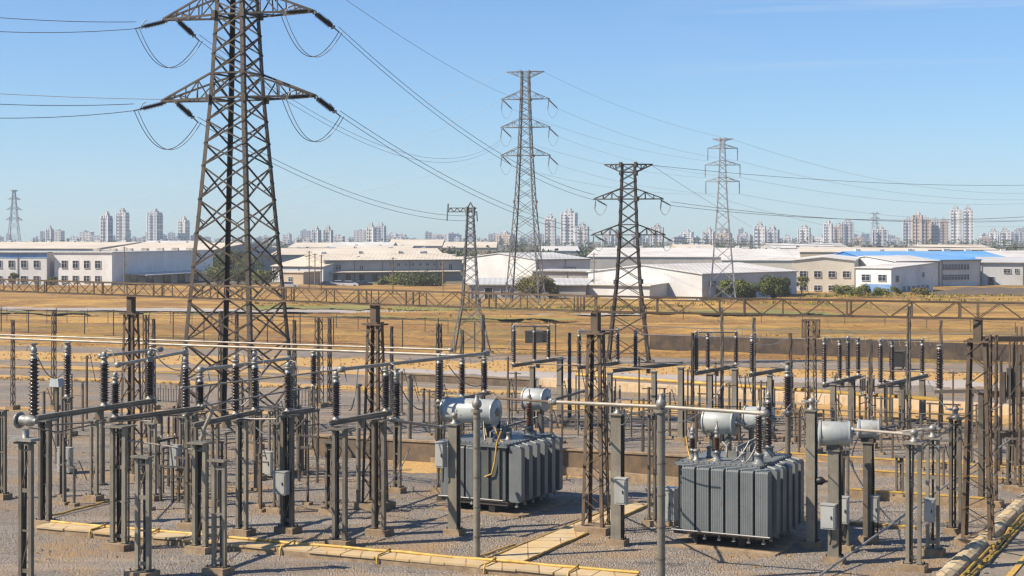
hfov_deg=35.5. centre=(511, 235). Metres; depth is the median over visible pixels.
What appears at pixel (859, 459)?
kerb line
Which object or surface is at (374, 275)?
door
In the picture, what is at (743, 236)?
tower block
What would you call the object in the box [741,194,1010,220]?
overhead wire
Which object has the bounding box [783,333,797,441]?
lattice mast
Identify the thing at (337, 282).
parked car
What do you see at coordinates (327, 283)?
parked car
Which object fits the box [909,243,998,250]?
warehouse
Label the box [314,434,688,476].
bund wall
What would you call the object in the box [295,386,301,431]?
thin post
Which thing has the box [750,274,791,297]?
leafy tree
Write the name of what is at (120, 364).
busbar
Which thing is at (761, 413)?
busbar
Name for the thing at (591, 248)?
tree belt
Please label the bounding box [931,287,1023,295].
soil bank
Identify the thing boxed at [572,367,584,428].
thin post
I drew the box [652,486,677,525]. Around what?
control cabinet
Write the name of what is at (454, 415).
clamp fitting
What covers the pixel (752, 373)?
disconnect switch
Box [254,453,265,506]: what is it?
thin post
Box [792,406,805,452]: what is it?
thin post
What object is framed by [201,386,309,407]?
busbar
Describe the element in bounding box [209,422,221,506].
support column
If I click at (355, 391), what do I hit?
drop cable
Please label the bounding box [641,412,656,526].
support column
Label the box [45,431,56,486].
thin post
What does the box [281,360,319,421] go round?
disconnect switch
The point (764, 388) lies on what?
equipment rack
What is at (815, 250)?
warehouse
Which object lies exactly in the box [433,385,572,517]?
power transformer
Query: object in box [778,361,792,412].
post insulator
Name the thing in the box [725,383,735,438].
thin post
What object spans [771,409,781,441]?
thin post
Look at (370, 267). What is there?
factory building
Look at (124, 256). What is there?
utility pole
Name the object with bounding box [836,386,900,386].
connecting pipe
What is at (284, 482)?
support column
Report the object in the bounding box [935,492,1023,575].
cable ledge
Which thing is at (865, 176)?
overhead wire
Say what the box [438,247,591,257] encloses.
tree belt
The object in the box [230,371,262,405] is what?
drop cable
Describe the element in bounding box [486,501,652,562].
slab path
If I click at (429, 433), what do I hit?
thin post
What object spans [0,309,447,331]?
fence
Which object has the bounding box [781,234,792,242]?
tower block
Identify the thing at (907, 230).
tower block
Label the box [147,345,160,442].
busbar support
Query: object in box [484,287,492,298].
door
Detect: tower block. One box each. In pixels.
[45,225,53,240]
[100,211,112,241]
[115,208,128,241]
[147,209,162,240]
[178,216,189,240]
[311,226,320,242]
[323,225,332,242]
[366,223,375,241]
[375,222,385,241]
[494,231,514,244]
[544,214,555,245]
[561,209,577,245]
[575,222,588,248]
[601,232,613,244]
[630,233,641,245]
[650,223,663,246]
[680,229,693,243]
[702,227,715,245]
[716,230,731,245]
[736,232,751,244]
[753,221,765,248]
[766,225,779,242]
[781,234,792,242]
[798,224,810,242]
[816,234,822,242]
[823,220,832,242]
[833,223,840,242]
[841,218,853,246]
[854,234,863,244]
[872,225,887,246]
[891,236,899,243]
[903,216,911,245]
[912,211,922,244]
[923,215,930,244]
[931,217,939,244]
[939,217,947,244]
[950,205,960,244]
[962,205,973,244]
[981,234,991,245]
[988,228,997,245]
[999,227,1010,246]
[1011,228,1023,244]
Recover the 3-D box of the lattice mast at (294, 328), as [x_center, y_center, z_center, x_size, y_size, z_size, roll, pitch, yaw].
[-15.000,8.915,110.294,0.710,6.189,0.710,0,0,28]
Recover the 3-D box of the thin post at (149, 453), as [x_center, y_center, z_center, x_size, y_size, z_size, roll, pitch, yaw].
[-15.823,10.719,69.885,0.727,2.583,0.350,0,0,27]
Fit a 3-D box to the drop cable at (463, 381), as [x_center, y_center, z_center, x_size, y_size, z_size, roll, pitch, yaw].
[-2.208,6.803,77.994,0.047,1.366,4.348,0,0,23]
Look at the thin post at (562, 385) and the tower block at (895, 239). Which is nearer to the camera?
the thin post at (562, 385)
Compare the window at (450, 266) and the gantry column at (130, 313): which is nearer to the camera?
the gantry column at (130, 313)
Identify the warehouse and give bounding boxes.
[0,240,142,250]
[102,241,276,270]
[144,240,201,242]
[258,246,441,270]
[271,256,360,281]
[287,241,332,247]
[330,241,397,247]
[336,244,415,247]
[390,238,444,249]
[442,241,497,255]
[450,254,478,271]
[464,252,590,282]
[539,245,579,255]
[586,245,741,268]
[586,262,798,299]
[670,243,712,247]
[721,247,800,269]
[757,242,847,248]
[798,245,927,256]
[834,249,1004,258]
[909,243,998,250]
[984,249,1023,256]
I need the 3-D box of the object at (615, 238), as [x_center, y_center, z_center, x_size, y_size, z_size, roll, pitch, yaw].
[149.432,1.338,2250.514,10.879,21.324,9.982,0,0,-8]
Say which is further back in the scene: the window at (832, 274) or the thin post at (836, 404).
the window at (832, 274)
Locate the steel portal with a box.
[983,326,1023,465]
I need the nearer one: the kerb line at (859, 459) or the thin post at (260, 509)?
the thin post at (260, 509)
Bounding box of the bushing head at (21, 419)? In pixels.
[9,411,40,441]
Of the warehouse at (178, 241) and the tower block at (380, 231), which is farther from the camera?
the tower block at (380, 231)
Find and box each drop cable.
[38,358,63,378]
[153,352,186,370]
[198,386,210,416]
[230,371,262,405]
[256,416,307,437]
[348,369,358,410]
[388,448,409,484]
[397,378,422,409]
[448,365,484,386]
[544,410,578,422]
[678,384,722,422]
[735,404,790,427]
[752,333,792,344]
[767,409,787,421]
[857,384,886,410]
[928,381,964,413]
[991,384,1017,409]
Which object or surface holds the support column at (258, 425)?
on the gravel yard at (418, 484)
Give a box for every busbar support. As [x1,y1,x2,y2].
[59,342,77,436]
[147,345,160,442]
[176,346,189,444]
[249,349,264,449]
[304,351,317,453]
[430,360,444,462]
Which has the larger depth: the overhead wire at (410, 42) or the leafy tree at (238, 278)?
the leafy tree at (238, 278)
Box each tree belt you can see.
[0,237,1023,248]
[270,243,1020,254]
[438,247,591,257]
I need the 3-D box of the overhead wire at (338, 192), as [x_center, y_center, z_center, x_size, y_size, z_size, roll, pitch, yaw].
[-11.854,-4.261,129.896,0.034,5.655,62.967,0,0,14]
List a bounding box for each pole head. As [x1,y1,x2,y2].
[472,395,481,409]
[656,394,666,409]
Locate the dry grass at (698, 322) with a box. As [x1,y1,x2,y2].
[3,305,1019,342]
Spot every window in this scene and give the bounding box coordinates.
[8,260,13,267]
[21,260,26,267]
[33,260,38,267]
[33,276,39,282]
[61,260,66,267]
[61,275,66,282]
[72,260,77,267]
[72,276,78,282]
[83,276,89,280]
[84,260,89,267]
[95,260,100,267]
[95,276,100,280]
[335,264,340,269]
[448,264,452,269]
[708,281,716,286]
[800,271,806,276]
[814,271,820,276]
[814,285,820,290]
[828,271,835,277]
[828,285,834,290]
[842,271,849,277]
[861,274,869,280]
[878,274,885,280]
[1003,269,1010,272]
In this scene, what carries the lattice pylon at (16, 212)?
on the ground at (596, 244)
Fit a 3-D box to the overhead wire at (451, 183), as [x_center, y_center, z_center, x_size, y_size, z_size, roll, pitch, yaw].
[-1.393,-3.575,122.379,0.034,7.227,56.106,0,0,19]
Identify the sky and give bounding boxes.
[0,0,1023,241]
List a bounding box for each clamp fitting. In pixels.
[445,410,460,423]
[613,399,621,413]
[801,395,818,409]
[902,426,922,441]
[922,422,940,437]
[945,404,962,417]
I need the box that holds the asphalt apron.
[975,516,1023,575]
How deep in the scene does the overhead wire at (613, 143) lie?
278.06 m
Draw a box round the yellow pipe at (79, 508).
[45,500,109,516]
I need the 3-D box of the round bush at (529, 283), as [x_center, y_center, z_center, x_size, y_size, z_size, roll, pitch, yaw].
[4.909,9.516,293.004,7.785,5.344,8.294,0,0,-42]
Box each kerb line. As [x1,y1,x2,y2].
[0,366,321,379]
[311,386,456,396]
[632,402,1023,428]
[777,451,1023,473]
[818,439,1010,575]
[849,488,986,507]
[849,521,916,529]
[861,469,1023,483]
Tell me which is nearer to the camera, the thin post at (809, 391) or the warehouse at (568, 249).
the thin post at (809, 391)
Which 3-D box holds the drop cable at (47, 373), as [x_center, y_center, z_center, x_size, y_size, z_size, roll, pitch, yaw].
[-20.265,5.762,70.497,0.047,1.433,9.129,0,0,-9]
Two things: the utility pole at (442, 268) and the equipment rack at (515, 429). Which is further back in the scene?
the utility pole at (442, 268)
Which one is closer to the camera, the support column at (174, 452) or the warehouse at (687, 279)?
the support column at (174, 452)
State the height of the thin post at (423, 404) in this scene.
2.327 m
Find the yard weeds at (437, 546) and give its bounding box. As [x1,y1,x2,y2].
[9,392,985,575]
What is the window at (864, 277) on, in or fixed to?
in the factory building at (905, 276)
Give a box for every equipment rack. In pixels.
[70,380,84,430]
[157,416,178,488]
[157,464,184,503]
[161,447,169,493]
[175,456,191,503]
[190,412,206,447]
[190,416,206,440]
[205,440,223,458]
[224,431,235,468]
[296,434,319,482]
[306,410,319,435]
[513,422,534,430]
[613,385,622,411]
[650,387,665,398]
[650,408,668,431]
[688,408,724,435]
[697,393,720,428]
[720,416,741,442]
[757,387,765,402]
[792,373,794,415]
[858,375,866,418]
[865,375,876,419]
[926,403,960,434]
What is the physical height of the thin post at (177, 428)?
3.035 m
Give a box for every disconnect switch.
[35,348,160,420]
[107,369,209,423]
[192,353,264,427]
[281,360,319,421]
[327,363,396,427]
[434,352,493,403]
[511,323,565,367]
[576,327,624,370]
[612,328,685,373]
[693,329,742,375]
[748,332,792,376]
[821,334,865,387]
[877,337,930,388]
[935,345,983,392]
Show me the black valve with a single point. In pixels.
(820, 480)
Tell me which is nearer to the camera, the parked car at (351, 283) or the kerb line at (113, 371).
the kerb line at (113, 371)
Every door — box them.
[130,275,138,284]
[146,275,153,282]
[164,275,170,282]
[179,274,184,281]
[194,273,198,280]
[333,274,337,281]
[345,273,351,280]
[359,273,364,279]
[372,273,377,280]
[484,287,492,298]
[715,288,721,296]
[988,277,993,284]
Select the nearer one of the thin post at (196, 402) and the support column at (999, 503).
the support column at (999, 503)
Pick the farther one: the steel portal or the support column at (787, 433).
the steel portal
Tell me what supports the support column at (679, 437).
on the gravel yard at (418, 484)
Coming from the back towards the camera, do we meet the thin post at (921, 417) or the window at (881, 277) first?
the window at (881, 277)
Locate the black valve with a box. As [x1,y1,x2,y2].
[815,477,827,484]
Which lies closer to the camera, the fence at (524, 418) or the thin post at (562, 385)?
the thin post at (562, 385)
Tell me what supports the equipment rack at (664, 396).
on the gravel yard at (418, 484)
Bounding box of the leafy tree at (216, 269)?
[202,263,234,283]
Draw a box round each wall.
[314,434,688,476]
[388,372,536,386]
[563,466,677,486]
[650,334,1023,361]
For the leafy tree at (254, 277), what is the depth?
384.40 m
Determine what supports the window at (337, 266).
in the factory building at (370, 267)
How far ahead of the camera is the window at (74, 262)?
380.18 m
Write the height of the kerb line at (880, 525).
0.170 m
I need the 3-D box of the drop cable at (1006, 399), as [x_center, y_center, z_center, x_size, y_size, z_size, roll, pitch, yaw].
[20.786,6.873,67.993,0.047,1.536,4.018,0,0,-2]
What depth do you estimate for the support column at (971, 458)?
82.82 m
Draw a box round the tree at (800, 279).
[797,276,809,292]
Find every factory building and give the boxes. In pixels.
[0,251,61,284]
[53,248,223,284]
[303,251,463,281]
[791,254,859,291]
[854,262,933,291]
[975,257,1023,285]
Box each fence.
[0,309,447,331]
[1,307,645,355]
[160,385,178,401]
[295,386,311,405]
[511,390,596,430]
[551,398,998,446]
[646,309,1023,332]
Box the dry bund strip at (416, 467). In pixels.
[397,460,582,477]
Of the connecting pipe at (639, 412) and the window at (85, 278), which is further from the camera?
the window at (85, 278)
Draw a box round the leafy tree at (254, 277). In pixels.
[251,268,278,284]
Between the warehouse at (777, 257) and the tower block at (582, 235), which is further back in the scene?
the tower block at (582, 235)
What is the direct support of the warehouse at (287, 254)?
on the ground at (596, 244)
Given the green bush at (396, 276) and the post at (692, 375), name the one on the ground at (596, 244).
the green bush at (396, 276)
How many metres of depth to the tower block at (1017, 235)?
1980.78 m
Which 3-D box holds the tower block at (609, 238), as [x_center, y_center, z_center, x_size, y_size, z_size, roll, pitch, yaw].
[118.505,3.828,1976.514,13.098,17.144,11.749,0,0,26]
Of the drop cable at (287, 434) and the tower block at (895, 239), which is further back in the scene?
the tower block at (895, 239)
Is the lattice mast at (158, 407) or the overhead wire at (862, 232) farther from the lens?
the overhead wire at (862, 232)
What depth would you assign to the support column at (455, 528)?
63.95 m
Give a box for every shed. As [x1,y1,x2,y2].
[467,278,592,298]
[587,280,668,298]
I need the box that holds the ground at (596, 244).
[174,242,1023,283]
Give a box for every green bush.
[10,273,19,282]
[47,276,57,283]
[376,276,400,284]
[386,271,418,284]
[398,269,445,286]
[832,284,853,294]
[852,284,870,295]
[868,287,892,296]
[890,286,902,294]
[910,287,931,294]
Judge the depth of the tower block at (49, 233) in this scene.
1742.66 m
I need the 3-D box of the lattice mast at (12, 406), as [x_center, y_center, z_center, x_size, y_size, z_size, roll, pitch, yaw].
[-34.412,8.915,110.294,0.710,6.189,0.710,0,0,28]
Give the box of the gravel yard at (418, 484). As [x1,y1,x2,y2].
[0,345,1023,575]
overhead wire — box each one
[0,17,91,21]
[0,28,134,32]
[0,93,204,99]
[0,104,126,105]
[13,101,498,233]
[23,74,502,200]
[33,111,129,117]
[39,213,260,225]
[43,156,500,234]
[198,117,457,215]
[198,122,459,220]
[200,35,500,158]
[200,41,499,162]
[339,27,594,194]
[339,32,592,199]
[340,111,592,230]
[341,116,592,235]
[348,1,516,98]
[512,137,704,177]
[515,110,704,160]
[560,137,727,176]
[562,110,735,160]
[563,166,712,193]
[565,82,723,137]
[640,325,1023,334]
[640,334,1023,341]
[640,362,1023,372]
[653,165,1010,185]
[653,166,789,241]
[671,205,1016,219]
[673,237,980,247]
[673,241,1023,247]
[675,202,1011,221]
[710,195,998,246]
[740,161,984,199]
[740,177,1023,203]
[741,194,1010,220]
[760,148,984,192]
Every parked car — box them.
[284,282,298,286]
[318,281,336,285]
[332,280,342,284]
[340,281,358,285]
[356,280,372,284]
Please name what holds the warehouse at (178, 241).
on the ground at (596, 244)
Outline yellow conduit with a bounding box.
[50,520,639,575]
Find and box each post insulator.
[26,343,39,417]
[61,342,71,396]
[178,353,190,415]
[247,353,258,391]
[283,363,294,408]
[389,368,401,418]
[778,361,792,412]
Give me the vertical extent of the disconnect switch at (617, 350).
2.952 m
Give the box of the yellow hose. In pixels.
[482,543,515,555]
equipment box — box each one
[525,330,546,342]
[888,350,905,369]
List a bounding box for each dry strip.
[0,365,381,375]
[0,375,521,394]
[0,407,267,414]
[535,397,1023,423]
[804,458,1023,465]
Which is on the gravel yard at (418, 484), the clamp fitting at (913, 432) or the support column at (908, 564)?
the support column at (908, 564)
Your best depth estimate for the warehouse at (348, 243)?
827.24 m
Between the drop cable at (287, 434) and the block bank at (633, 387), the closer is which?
the drop cable at (287, 434)
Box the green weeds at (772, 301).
[242,292,1022,317]
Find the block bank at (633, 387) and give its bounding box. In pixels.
[539,377,1023,416]
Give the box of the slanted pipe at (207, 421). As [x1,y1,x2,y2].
[199,410,213,440]
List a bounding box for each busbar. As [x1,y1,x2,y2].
[0,334,453,351]
[0,337,482,358]
[29,419,150,432]
[97,347,163,358]
[114,349,187,367]
[180,369,336,389]
[196,356,292,372]
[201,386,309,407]
[337,350,489,372]
[389,417,445,429]
[494,396,551,403]
[548,399,769,416]
[549,389,584,401]
[851,427,917,436]
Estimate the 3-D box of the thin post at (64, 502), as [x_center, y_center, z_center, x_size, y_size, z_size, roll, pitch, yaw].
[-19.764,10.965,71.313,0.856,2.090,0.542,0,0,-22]
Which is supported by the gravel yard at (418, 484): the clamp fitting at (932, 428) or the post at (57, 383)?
the post at (57, 383)
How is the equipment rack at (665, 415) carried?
on the gravel yard at (418, 484)
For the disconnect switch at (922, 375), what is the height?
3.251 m
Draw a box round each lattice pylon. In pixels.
[6,190,21,241]
[133,0,343,440]
[446,202,493,356]
[500,70,557,302]
[591,162,672,364]
[704,138,740,300]
[869,212,879,244]
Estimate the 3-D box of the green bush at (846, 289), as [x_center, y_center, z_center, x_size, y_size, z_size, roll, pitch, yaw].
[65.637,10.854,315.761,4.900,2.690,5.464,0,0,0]
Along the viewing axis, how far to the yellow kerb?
57.50 m
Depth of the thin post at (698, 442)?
92.10 m
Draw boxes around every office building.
[842,255,940,285]
[910,254,981,285]
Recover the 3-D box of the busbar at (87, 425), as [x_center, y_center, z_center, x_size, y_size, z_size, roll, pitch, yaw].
[-15.412,6.865,58.522,1.105,0.336,5.859,0,0,23]
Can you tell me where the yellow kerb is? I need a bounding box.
[1006,555,1023,575]
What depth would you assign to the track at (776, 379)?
136.03 m
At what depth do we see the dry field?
220.37 m
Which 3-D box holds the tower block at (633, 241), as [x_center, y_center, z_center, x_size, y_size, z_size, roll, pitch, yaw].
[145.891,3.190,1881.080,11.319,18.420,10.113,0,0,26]
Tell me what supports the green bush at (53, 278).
on the ground at (596, 244)
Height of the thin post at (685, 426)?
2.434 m
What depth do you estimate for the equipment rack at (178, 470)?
71.80 m
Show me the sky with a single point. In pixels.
(911, 92)
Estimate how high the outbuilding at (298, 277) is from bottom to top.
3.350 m
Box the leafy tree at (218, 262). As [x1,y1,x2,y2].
[207,249,232,265]
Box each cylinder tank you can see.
[818,417,855,449]
[857,416,884,442]
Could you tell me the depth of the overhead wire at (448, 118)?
112.65 m
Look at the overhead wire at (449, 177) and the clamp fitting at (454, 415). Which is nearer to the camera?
the clamp fitting at (454, 415)
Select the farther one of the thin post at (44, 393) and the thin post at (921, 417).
the thin post at (44, 393)
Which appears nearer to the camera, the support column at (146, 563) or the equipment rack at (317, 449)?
the support column at (146, 563)
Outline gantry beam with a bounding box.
[0,279,1023,320]
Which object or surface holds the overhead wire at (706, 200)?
attached to the lattice pylon at (620, 199)
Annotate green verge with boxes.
[0,311,575,319]
[243,304,844,314]
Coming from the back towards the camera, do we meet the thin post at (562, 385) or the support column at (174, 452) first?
the thin post at (562, 385)
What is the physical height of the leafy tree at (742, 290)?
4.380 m
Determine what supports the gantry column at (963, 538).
on the gravel yard at (418, 484)
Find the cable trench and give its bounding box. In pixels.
[36,522,638,575]
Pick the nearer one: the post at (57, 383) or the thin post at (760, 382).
the post at (57, 383)
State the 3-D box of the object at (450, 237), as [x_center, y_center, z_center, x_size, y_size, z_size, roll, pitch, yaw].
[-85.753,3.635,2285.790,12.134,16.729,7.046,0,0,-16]
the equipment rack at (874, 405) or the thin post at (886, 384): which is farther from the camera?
the equipment rack at (874, 405)
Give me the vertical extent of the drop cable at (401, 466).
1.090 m
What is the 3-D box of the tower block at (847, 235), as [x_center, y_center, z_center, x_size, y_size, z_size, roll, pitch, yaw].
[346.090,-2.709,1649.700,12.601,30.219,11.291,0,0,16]
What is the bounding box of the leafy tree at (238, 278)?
[223,267,252,284]
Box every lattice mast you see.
[5,320,19,409]
[46,310,60,409]
[136,315,149,441]
[151,319,160,409]
[213,311,228,416]
[230,313,240,409]
[292,320,301,408]
[311,317,328,407]
[325,318,332,405]
[389,326,393,416]
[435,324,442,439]
[459,329,464,434]
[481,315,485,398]
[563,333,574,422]
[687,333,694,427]
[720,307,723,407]
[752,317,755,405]
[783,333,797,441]
[800,319,822,453]
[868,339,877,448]
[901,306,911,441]
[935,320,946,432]
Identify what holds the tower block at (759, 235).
on the ground at (596, 244)
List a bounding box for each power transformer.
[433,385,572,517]
[665,387,805,556]
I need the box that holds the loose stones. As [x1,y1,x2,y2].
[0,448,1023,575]
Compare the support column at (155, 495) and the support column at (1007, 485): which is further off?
the support column at (1007, 485)
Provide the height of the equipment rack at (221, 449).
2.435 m
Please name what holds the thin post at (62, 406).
on the gravel yard at (418, 484)
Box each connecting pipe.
[45,422,93,425]
[93,414,181,418]
[120,438,200,451]
[191,406,271,412]
[238,418,276,419]
[257,406,295,409]
[532,363,653,368]
[625,408,651,415]
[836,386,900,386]
[877,428,921,434]
[913,423,955,454]
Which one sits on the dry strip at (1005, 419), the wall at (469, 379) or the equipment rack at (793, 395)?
the equipment rack at (793, 395)
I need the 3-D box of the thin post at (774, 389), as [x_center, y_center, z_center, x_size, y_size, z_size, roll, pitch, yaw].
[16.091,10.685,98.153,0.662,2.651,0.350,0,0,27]
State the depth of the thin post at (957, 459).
76.53 m
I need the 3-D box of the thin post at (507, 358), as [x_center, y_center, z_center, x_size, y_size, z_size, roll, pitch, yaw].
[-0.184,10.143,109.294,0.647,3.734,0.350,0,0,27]
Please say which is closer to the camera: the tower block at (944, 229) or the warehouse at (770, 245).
the warehouse at (770, 245)
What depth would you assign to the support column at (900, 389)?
97.61 m
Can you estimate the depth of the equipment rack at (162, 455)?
74.37 m
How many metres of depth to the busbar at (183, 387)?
63.20 m
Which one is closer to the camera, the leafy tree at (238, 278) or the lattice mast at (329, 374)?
the lattice mast at (329, 374)
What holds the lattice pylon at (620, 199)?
on the dry verge at (24, 355)
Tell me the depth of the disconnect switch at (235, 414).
63.77 m
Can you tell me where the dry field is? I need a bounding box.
[0,284,1023,363]
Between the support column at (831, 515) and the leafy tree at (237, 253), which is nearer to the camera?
the support column at (831, 515)
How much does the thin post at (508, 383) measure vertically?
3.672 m
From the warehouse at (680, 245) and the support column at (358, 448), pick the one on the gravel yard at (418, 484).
the support column at (358, 448)
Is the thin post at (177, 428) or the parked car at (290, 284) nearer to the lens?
the thin post at (177, 428)
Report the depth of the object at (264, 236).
2576.48 m
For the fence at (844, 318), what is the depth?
208.33 m
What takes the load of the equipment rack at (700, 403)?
on the gravel yard at (418, 484)
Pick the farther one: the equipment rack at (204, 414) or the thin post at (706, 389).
the thin post at (706, 389)
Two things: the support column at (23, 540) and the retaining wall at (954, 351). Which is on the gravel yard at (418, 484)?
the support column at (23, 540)
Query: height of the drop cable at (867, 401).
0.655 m
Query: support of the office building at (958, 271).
on the ground at (596, 244)
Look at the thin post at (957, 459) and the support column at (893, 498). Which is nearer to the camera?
the support column at (893, 498)
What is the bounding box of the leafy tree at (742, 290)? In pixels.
[717,278,754,297]
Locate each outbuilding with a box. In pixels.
[283,271,320,284]
[531,269,600,277]
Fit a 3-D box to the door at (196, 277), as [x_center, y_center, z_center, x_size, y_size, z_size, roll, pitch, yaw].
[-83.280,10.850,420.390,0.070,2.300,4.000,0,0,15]
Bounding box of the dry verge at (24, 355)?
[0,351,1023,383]
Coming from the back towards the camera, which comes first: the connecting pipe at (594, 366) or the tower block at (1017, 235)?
the tower block at (1017, 235)
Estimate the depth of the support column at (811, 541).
61.35 m
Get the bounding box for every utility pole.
[123,246,126,292]
[309,251,309,289]
[312,253,316,289]
[320,255,323,290]
[390,257,396,293]
[439,261,446,295]
[591,253,596,282]
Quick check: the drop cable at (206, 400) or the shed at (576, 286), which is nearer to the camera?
the drop cable at (206, 400)
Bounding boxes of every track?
[0,307,639,314]
[320,366,1023,388]
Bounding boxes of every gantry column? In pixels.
[119,297,145,480]
[354,305,395,511]
[574,312,610,535]
[954,320,1001,548]
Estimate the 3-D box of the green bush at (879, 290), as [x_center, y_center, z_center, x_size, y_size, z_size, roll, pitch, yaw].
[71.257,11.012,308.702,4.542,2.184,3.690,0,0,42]
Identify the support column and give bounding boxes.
[0,409,12,500]
[13,441,36,575]
[34,419,59,526]
[56,397,76,472]
[83,419,103,501]
[99,419,106,484]
[101,423,136,551]
[124,455,159,575]
[141,422,158,501]
[170,416,184,495]
[176,412,201,529]
[184,440,214,554]
[201,459,234,575]
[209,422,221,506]
[229,418,255,536]
[249,410,266,480]
[262,409,277,477]
[266,422,279,514]
[272,414,301,534]
[295,413,306,475]
[318,441,339,515]
[325,426,355,545]
[354,384,361,508]
[365,418,393,536]
[388,419,406,493]
[406,374,412,438]
[431,404,444,493]
[434,423,465,536]
[470,409,482,557]
[528,366,538,427]
[553,358,566,427]
[603,372,613,441]
[606,413,628,546]
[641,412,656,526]
[650,371,657,411]
[654,409,667,575]
[674,367,687,441]
[704,373,713,441]
[730,368,738,409]
[766,375,775,438]
[785,413,791,453]
[801,409,821,549]
[819,449,846,564]
[829,383,837,420]
[841,448,854,552]
[848,380,856,427]
[858,442,880,543]
[890,455,904,502]
[895,384,905,429]
[899,440,928,572]
[916,379,927,423]
[922,436,945,557]
[943,416,964,535]
[970,392,976,463]
[976,391,984,496]
[989,335,1003,508]
[1001,437,1017,490]
[1012,353,1023,493]
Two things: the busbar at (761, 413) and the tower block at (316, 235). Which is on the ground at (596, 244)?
the tower block at (316, 235)
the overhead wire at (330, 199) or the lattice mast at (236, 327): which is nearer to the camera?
the lattice mast at (236, 327)
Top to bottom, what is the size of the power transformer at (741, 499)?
5.955 m
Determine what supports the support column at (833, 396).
on the gravel yard at (418, 484)
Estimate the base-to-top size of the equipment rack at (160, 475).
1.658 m
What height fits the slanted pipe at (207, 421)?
1.210 m
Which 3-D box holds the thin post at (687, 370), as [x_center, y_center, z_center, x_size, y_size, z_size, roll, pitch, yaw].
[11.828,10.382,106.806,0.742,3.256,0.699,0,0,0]
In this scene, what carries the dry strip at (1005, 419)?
on the gravel yard at (418, 484)
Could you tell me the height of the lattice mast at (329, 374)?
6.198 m
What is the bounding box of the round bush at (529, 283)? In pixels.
[514,273,561,297]
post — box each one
[38,388,53,428]
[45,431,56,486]
[49,378,64,463]
[53,430,67,497]
[58,457,76,505]
[59,387,63,437]
[59,437,69,491]
[66,461,86,506]
[83,354,95,421]
[143,451,156,509]
[167,403,182,443]
[174,418,178,470]
[190,412,201,457]
[191,378,200,428]
[241,382,245,425]
[249,436,266,490]
[252,460,268,512]
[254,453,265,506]
[273,400,287,466]
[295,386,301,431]
[301,440,318,505]
[304,419,310,473]
[400,369,406,414]
[412,375,419,424]
[420,388,427,423]
[425,389,434,435]
[503,378,516,424]
[504,357,510,410]
[509,372,520,412]
[544,410,559,432]
[556,380,569,442]
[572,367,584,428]
[594,389,603,439]
[603,382,614,445]
[636,357,643,417]
[636,422,645,451]
[639,398,651,451]
[642,387,652,430]
[662,389,675,437]
[680,405,692,448]
[684,366,690,415]
[694,411,699,449]
[697,403,701,443]
[706,373,707,405]
[711,362,719,407]
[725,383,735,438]
[738,373,751,404]
[757,380,766,437]
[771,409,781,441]
[773,388,779,430]
[782,404,796,443]
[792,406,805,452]
[796,405,803,450]
[802,385,815,397]
[830,399,842,420]
[873,396,889,454]
[881,382,890,437]
[882,379,888,424]
[888,387,893,423]
[891,426,899,458]
[894,387,905,435]
[896,387,911,448]
[914,426,923,460]
[916,415,929,470]
[940,444,948,488]
[948,428,963,485]
[949,371,957,415]
[973,404,977,445]
[993,425,1005,473]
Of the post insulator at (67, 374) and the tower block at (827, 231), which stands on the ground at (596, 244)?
the tower block at (827, 231)
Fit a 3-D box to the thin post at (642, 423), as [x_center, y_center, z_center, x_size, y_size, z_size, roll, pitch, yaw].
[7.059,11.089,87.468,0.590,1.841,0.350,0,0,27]
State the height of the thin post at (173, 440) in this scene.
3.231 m
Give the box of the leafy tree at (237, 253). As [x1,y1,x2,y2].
[214,248,244,269]
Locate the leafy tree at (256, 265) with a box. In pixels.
[233,254,268,272]
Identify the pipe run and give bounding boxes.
[575,373,943,421]
[960,512,1023,575]

